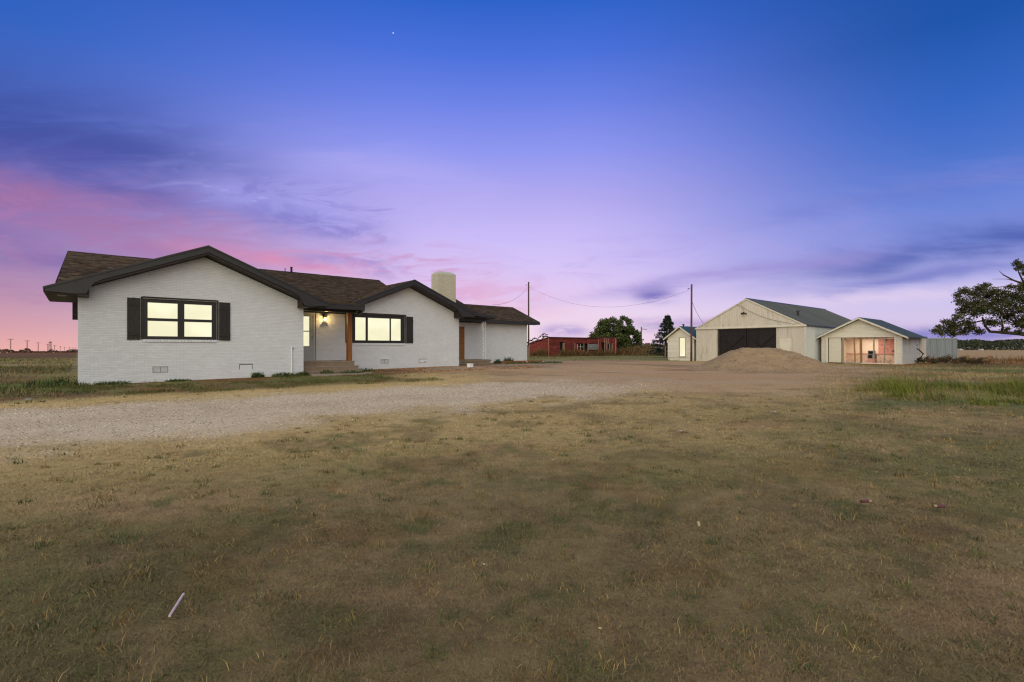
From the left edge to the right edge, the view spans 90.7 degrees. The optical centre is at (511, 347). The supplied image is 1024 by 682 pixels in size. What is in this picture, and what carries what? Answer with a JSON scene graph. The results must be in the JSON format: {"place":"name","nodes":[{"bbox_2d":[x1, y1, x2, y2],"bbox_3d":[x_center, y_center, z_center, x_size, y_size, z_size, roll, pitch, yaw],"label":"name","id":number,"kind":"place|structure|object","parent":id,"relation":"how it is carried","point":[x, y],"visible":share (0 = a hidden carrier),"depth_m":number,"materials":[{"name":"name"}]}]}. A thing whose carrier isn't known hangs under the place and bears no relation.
{"place":"outdoors","nodes":[
{"label":"outdoors","id":0,"kind":"place"},
{"bbox_2d":[311,372,375,375],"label":"concrete path","id":1,"kind":"structure","parent":0,"point":[333,374],"depth_m":20.68,"materials":[{"name":"grey concrete"}]},
{"bbox_2d":[425,364,516,369],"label":"concrete path","id":2,"kind":"structure","parent":0,"point":[465,367],"depth_m":25.23,"materials":[{"name":"grey concrete"}]},
{"bbox_2d":[364,363,591,373],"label":"bare soil","id":3,"kind":"structure","parent":0,"point":[478,367],"depth_m":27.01,"materials":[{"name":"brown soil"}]},
{"bbox_2d":[494,359,501,363],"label":"weed clump","id":4,"kind":"object","parent":3,"relation":"on","point":[497,361],"visible":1,"depth_m":32.81,"materials":[{"name":"green plant"}]},
{"bbox_2d":[505,361,526,363],"bbox_3d":[0.264,0.946,32.879,1.556,0.226,1.558,0,0,-14],"label":"weed clump","id":5,"kind":"object","parent":3,"relation":"on","point":[515,362],"visible":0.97,"depth_m":32.64,"materials":[{"name":"green plant"}]},
{"bbox_2d":[494,360,543,362],"bbox_3d":[0.553,0.960,34.532,4.600,0.180,0.170,0,0,-42],"label":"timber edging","id":6,"kind":"object","parent":3,"relation":"on","point":[522,361],"visible":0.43,"depth_m":34.70,"materials":[{"name":"brown wood"}]},
{"bbox_2d":[0,348,1023,681],"bbox_3d":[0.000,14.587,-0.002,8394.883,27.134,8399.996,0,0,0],"label":"ground","id":7,"kind":"structure","parent":0,"point":[228,476],"depth_m":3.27,"materials":[{"name":"green plant"}]},
{"bbox_2d":[0,357,74,396],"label":"field weeds","id":8,"kind":"object","parent":7,"relation":"on","point":[41,369],"visible":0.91,"depth_m":26.05,"materials":[{"name":"green plant"}]},
{"bbox_2d":[0,348,77,352],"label":"horizon scrub","id":9,"kind":"object","parent":7,"relation":"on","point":[25,350],"visible":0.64,"depth_m":434.07,"materials":[{"name":"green plant"}]},
{"bbox_2d":[23,376,83,387],"bbox_3d":[-14.627,1.056,16.280,1.585,0.355,1.659,0,0,0],"label":"weed clump","id":10,"kind":"object","parent":7,"relation":"on","point":[56,383],"visible":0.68,"depth_m":16.08,"materials":[{"name":"green plant"}]},
{"bbox_2d":[94,381,131,384],"bbox_3d":[-13.128,1.157,16.705,0.997,0.170,0.951,0,0,0],"label":"weed clump","id":11,"kind":"object","parent":7,"relation":"on","point":[115,383],"visible":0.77,"depth_m":16.57,"materials":[{"name":"green plant"}]},
{"bbox_2d":[168,593,184,616],"bbox_3d":[-1.524,1.166,2.303,0.012,0.020,0.190,0,0,-17],"label":"plastic rod","id":12,"kind":"object","parent":7,"relation":"on","point":[176,605],"visible":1,"depth_m":2.29,"materials":[{"name":"white plastic"}]},
{"bbox_2d":[164,379,191,381],"bbox_3d":[-11.807,1.139,17.909,0.804,0.134,0.817,0,0,0],"label":"weed clump","id":13,"kind":"object","parent":7,"relation":"on","point":[176,380],"visible":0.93,"depth_m":17.77,"materials":[{"name":"green plant"}]},
{"bbox_2d":[0,371,442,402],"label":"verge weeds","id":14,"kind":"object","parent":7,"relation":"on","point":[91,386],"visible":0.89,"depth_m":15.62,"materials":[{"name":"green plant"}]},
{"bbox_2d":[250,372,264,377],"bbox_3d":[-9.869,1.033,19.631,0.527,0.279,0.476,0,0,0],"label":"weed clump","id":15,"kind":"object","parent":7,"relation":"on","point":[256,375],"visible":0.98,"depth_m":19.53,"materials":[{"name":"green plant"}]},
{"bbox_2d":[270,372,294,376],"bbox_3d":[-9.091,1.049,20.103,0.891,0.235,0.903,0,0,0],"label":"weed clump","id":16,"kind":"object","parent":7,"relation":"on","point":[283,374],"visible":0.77,"depth_m":19.94,"materials":[{"name":"green plant"}]},
{"bbox_2d":[43,245,539,384],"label":"house","id":17,"kind":"structure","parent":7,"relation":"on","point":[207,312],"depth_m":19.82,"materials":[{"name":"brick"}]},
{"bbox_2d":[141,296,218,341],"bbox_3d":[-11.872,-0.996,18.156,2.350,1.568,0.175,0,0,-41],"label":"window","id":18,"kind":"structure","parent":17,"relation":"in","point":[178,319],"depth_m":18.12,"materials":[{"name":"grey"}]},
{"bbox_2d":[303,314,315,360],"bbox_3d":[-9.500,-0.475,23.057,1.060,2.120,0.150,0,0,-41],"label":"front door","id":19,"kind":"structure","parent":17,"relation":"in","point":[308,319],"depth_m":23.21,"materials":[{"name":"grey"}]},
{"bbox_2d":[353,313,405,344],"bbox_3d":[-6.654,-0.941,25.513,2.890,1.578,0.175,0,0,-41],"label":"window","id":20,"kind":"structure","parent":17,"relation":"in","point":[368,329],"depth_m":25.51,"materials":[{"name":"grey glass"}]},
{"bbox_2d":[459,327,464,358],"bbox_3d":[-3.475,-0.333,32.943,0.920,2.135,0.046,0,0,-41],"label":"boarded door","id":21,"kind":"structure","parent":17,"relation":"in","point":[461,329],"depth_m":33.11,"materials":[{"name":"orange wood"}]},
{"bbox_2d":[297,371,308,375],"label":"weed clump","id":22,"kind":"object","parent":7,"relation":"on","point":[302,373],"visible":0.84,"depth_m":20.54,"materials":[{"name":"green plant"}]},
{"bbox_2d":[0,381,622,446],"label":"gravel drive","id":23,"kind":"structure","parent":7,"relation":"on","point":[34,429],"depth_m":9.55,"materials":[{"name":"beige gravel"}]},
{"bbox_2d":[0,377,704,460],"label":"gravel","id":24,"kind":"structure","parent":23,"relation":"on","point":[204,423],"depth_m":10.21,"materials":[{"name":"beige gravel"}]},
{"bbox_2d":[320,369,333,373],"bbox_3d":[-7.751,1.003,21.185,0.573,0.264,0.592,0,0,0],"label":"weed clump","id":25,"kind":"object","parent":7,"relation":"on","point":[326,372],"visible":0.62,"depth_m":21.07,"materials":[{"name":"green plant"}]},
{"bbox_2d":[341,370,363,372],"bbox_3d":[-6.825,1.028,21.637,0.984,0.208,1.027,0,0,0],"label":"weed clump","id":26,"kind":"object","parent":7,"relation":"on","point":[350,371],"visible":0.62,"depth_m":21.57,"materials":[{"name":"green plant"}]},
{"bbox_2d":[359,368,374,371],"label":"weed clump","id":27,"kind":"object","parent":7,"relation":"on","point":[368,370],"visible":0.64,"depth_m":23.03,"materials":[{"name":"green plant"}]},
{"bbox_2d":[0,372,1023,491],"bbox_3d":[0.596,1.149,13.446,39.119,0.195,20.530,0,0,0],"label":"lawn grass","id":28,"kind":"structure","parent":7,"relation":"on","point":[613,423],"depth_m":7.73,"materials":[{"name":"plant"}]},
{"bbox_2d":[527,282,529,357],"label":"utility pole","id":29,"kind":"object","parent":7,"relation":"on","point":[528,351],"visible":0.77,"depth_m":61.41,"materials":[{"name":"black wood"}]},
{"bbox_2d":[527,333,547,343],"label":"cedar","id":30,"kind":"object","parent":7,"relation":"on","point":[538,337],"visible":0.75,"depth_m":85.75,"materials":[{"name":"green plant"}]},
{"bbox_2d":[530,337,617,356],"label":"red shed","id":31,"kind":"structure","parent":7,"relation":"on","point":[551,346],"depth_m":75.41,"materials":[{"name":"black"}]},
{"bbox_2d":[530,346,630,356],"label":"dry weeds","id":32,"kind":"object","parent":7,"relation":"on","point":[563,353],"visible":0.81,"depth_m":74.90,"materials":[{"name":"brown plant"}]},
{"bbox_2d":[527,342,663,350],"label":"brush","id":33,"kind":"object","parent":7,"relation":"on","point":[629,349],"visible":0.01,"depth_m":194.19,"materials":[{"name":"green plant"}]},
{"bbox_2d":[588,315,643,348],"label":"round tree","id":34,"kind":"object","parent":7,"relation":"on","point":[608,328],"visible":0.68,"depth_m":86.04,"materials":[{"name":"green plant"}]},
{"bbox_2d":[626,345,641,351],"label":"scrub bush","id":35,"kind":"object","parent":7,"relation":"on","point":[637,347],"visible":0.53,"depth_m":83.81,"materials":[{"name":"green plant"}]},
{"bbox_2d":[647,314,674,357],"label":"conifer","id":36,"kind":"object","parent":7,"relation":"on","point":[667,328],"visible":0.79,"depth_m":61.76,"materials":[{"name":"green plant"}]},
{"bbox_2d":[442,360,880,393],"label":"dirt yard","id":37,"kind":"structure","parent":7,"relation":"on","point":[651,372],"depth_m":21.60,"materials":[{"name":"brown soil"}]},
{"bbox_2d":[682,348,868,372],"bbox_3d":[14.421,0.624,29.225,9.465,1.323,9.269,0,0,10],"label":"gravel pile","id":38,"kind":"object","parent":37,"relation":"on","point":[777,360],"visible":0.88,"depth_m":27.37,"materials":[{"name":"gravel"}]},
{"bbox_2d":[663,324,696,360],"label":"shed","id":39,"kind":"structure","parent":7,"relation":"on","point":[678,338],"depth_m":49.26,"materials":[{"name":"beige wood"}]},
{"bbox_2d":[679,337,685,356],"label":"window","id":40,"kind":"structure","parent":39,"relation":"in","point":[682,340],"depth_m":49.12,"materials":[{"name":"grey glass"}]},
{"bbox_2d":[688,284,692,360],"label":"utility pole","id":41,"kind":"object","parent":7,"relation":"on","point":[691,327],"visible":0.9,"depth_m":46.23,"materials":[{"name":"brown wood"}]},
{"bbox_2d":[695,298,850,361],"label":"barn","id":42,"kind":"structure","parent":7,"relation":"on","point":[736,326],"depth_m":44.00,"materials":[{"name":"white wood"}]},
{"bbox_2d":[719,329,745,355],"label":"barn door","id":43,"kind":"structure","parent":42,"relation":"in","point":[729,339],"depth_m":45.14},
{"bbox_2d":[747,328,775,347],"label":"barn door","id":44,"kind":"structure","parent":42,"relation":"in","point":[756,337],"depth_m":43.17,"materials":[{"name":"black wood"}]},
{"bbox_2d":[780,337,790,350],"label":"side door","id":45,"kind":"structure","parent":42,"relation":"in","point":[785,343],"depth_m":41.62,"materials":[{"name":"metal"}]},
{"bbox_2d":[860,499,871,502],"bbox_3d":[2.691,1.165,3.849,0.078,0.024,0.025,0,0,-6],"label":"shotgun shell","id":46,"kind":"object","parent":7,"relation":"on","point":[866,501],"visible":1,"depth_m":3.84,"materials":[{"name":"red plastic"}]},
{"bbox_2d":[815,317,927,363],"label":"garage","id":47,"kind":"structure","parent":7,"relation":"on","point":[856,340],"depth_m":40.43,"materials":[{"name":"beige wood"}]},
{"bbox_2d":[829,338,840,361],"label":"plank door","id":48,"kind":"structure","parent":47,"relation":"in","point":[834,343],"depth_m":41.08,"materials":[{"name":"beige wood"}]},
{"bbox_2d":[919,338,925,362],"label":"lean to","id":49,"kind":"object","parent":7,"relation":"on","point":[922,345],"visible":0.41,"depth_m":41.84,"materials":[{"name":"beige"}]},
{"bbox_2d":[932,504,945,507],"bbox_3d":[3.152,1.167,3.738,0.078,0.024,0.025,0,0,6],"label":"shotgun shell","id":50,"kind":"object","parent":7,"relation":"on","point":[939,506],"visible":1,"depth_m":3.73,"materials":[{"name":"red plastic"}]},
{"bbox_2d":[926,338,956,358],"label":"container","id":51,"kind":"object","parent":7,"relation":"on","point":[938,347],"visible":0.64,"depth_m":57.54,"materials":[{"name":"grey metal"}]},
{"bbox_2d":[927,339,940,356],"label":"container door","id":52,"kind":"structure","parent":51,"relation":"in","point":[933,345],"depth_m":57.92,"materials":[{"name":"grey metal"}]},
{"bbox_2d":[941,339,955,356],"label":"container door","id":53,"kind":"structure","parent":51,"relation":"in","point":[948,346],"depth_m":57.16,"materials":[{"name":"grey metal"}]},
{"bbox_2d":[914,344,997,363],"bbox_3d":[33.456,0.538,39.492,3.770,1.671,6.852,0,0,-41],"label":"brush heap","id":54,"kind":"object","parent":7,"relation":"on","point":[960,360],"visible":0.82,"depth_m":38.98,"materials":[{"name":"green plant"}]},
{"bbox_2d":[926,352,1023,363],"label":"rusty weeds","id":55,"kind":"object","parent":7,"relation":"on","point":[1018,360],"visible":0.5,"depth_m":45.79,"materials":[{"name":"brown plant"}]},
{"bbox_2d":[928,258,1023,337],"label":"spreading tree","id":56,"kind":"object","parent":7,"relation":"on","point":[978,306],"visible":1,"depth_m":31.72,"materials":[{"name":"green plant"}]},
{"bbox_2d":[957,339,1023,349],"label":"woodland","id":57,"kind":"object","parent":7,"relation":"on","point":[977,344],"visible":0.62,"depth_m":291.80,"materials":[{"name":"green plant"}]},
{"bbox_2d":[0,0,1023,352],"label":"sky","id":58,"kind":"structure","parent":0,"point":[850,159],"materials":[{"name":"blue"}]},
{"bbox_2d":[528,355,679,360],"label":"meadow grass","id":59,"kind":"structure","parent":0,"point":[555,357],"depth_m":58.62,"materials":[{"name":"green plant"}]},
{"bbox_2d":[617,344,667,355],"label":"scrub grass","id":60,"kind":"structure","parent":0,"point":[634,352],"depth_m":80.75,"materials":[{"name":"plant"}]},
{"bbox_2d":[867,351,876,362],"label":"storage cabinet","id":61,"kind":"object","parent":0,"point":[870,356],"visible":0.91,"depth_m":40.28,"materials":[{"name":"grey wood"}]},
{"bbox_2d":[802,363,1023,415],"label":"rough grass","id":62,"kind":"structure","parent":0,"point":[990,369],"depth_m":20.47,"materials":[{"name":"green plant"}]},
{"bbox_2d":[845,371,1023,406],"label":"tall green grass","id":63,"kind":"structure","parent":0,"point":[894,387],"depth_m":13.54,"materials":[{"name":"green plant"}]},
{"bbox_2d":[926,350,1023,358],"bbox_3d":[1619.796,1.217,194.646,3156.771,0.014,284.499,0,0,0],"label":"crop field","id":64,"kind":"structure","parent":0,"point":[1001,354],"depth_m":111.32,"materials":[{"name":"plant"}]}
]}

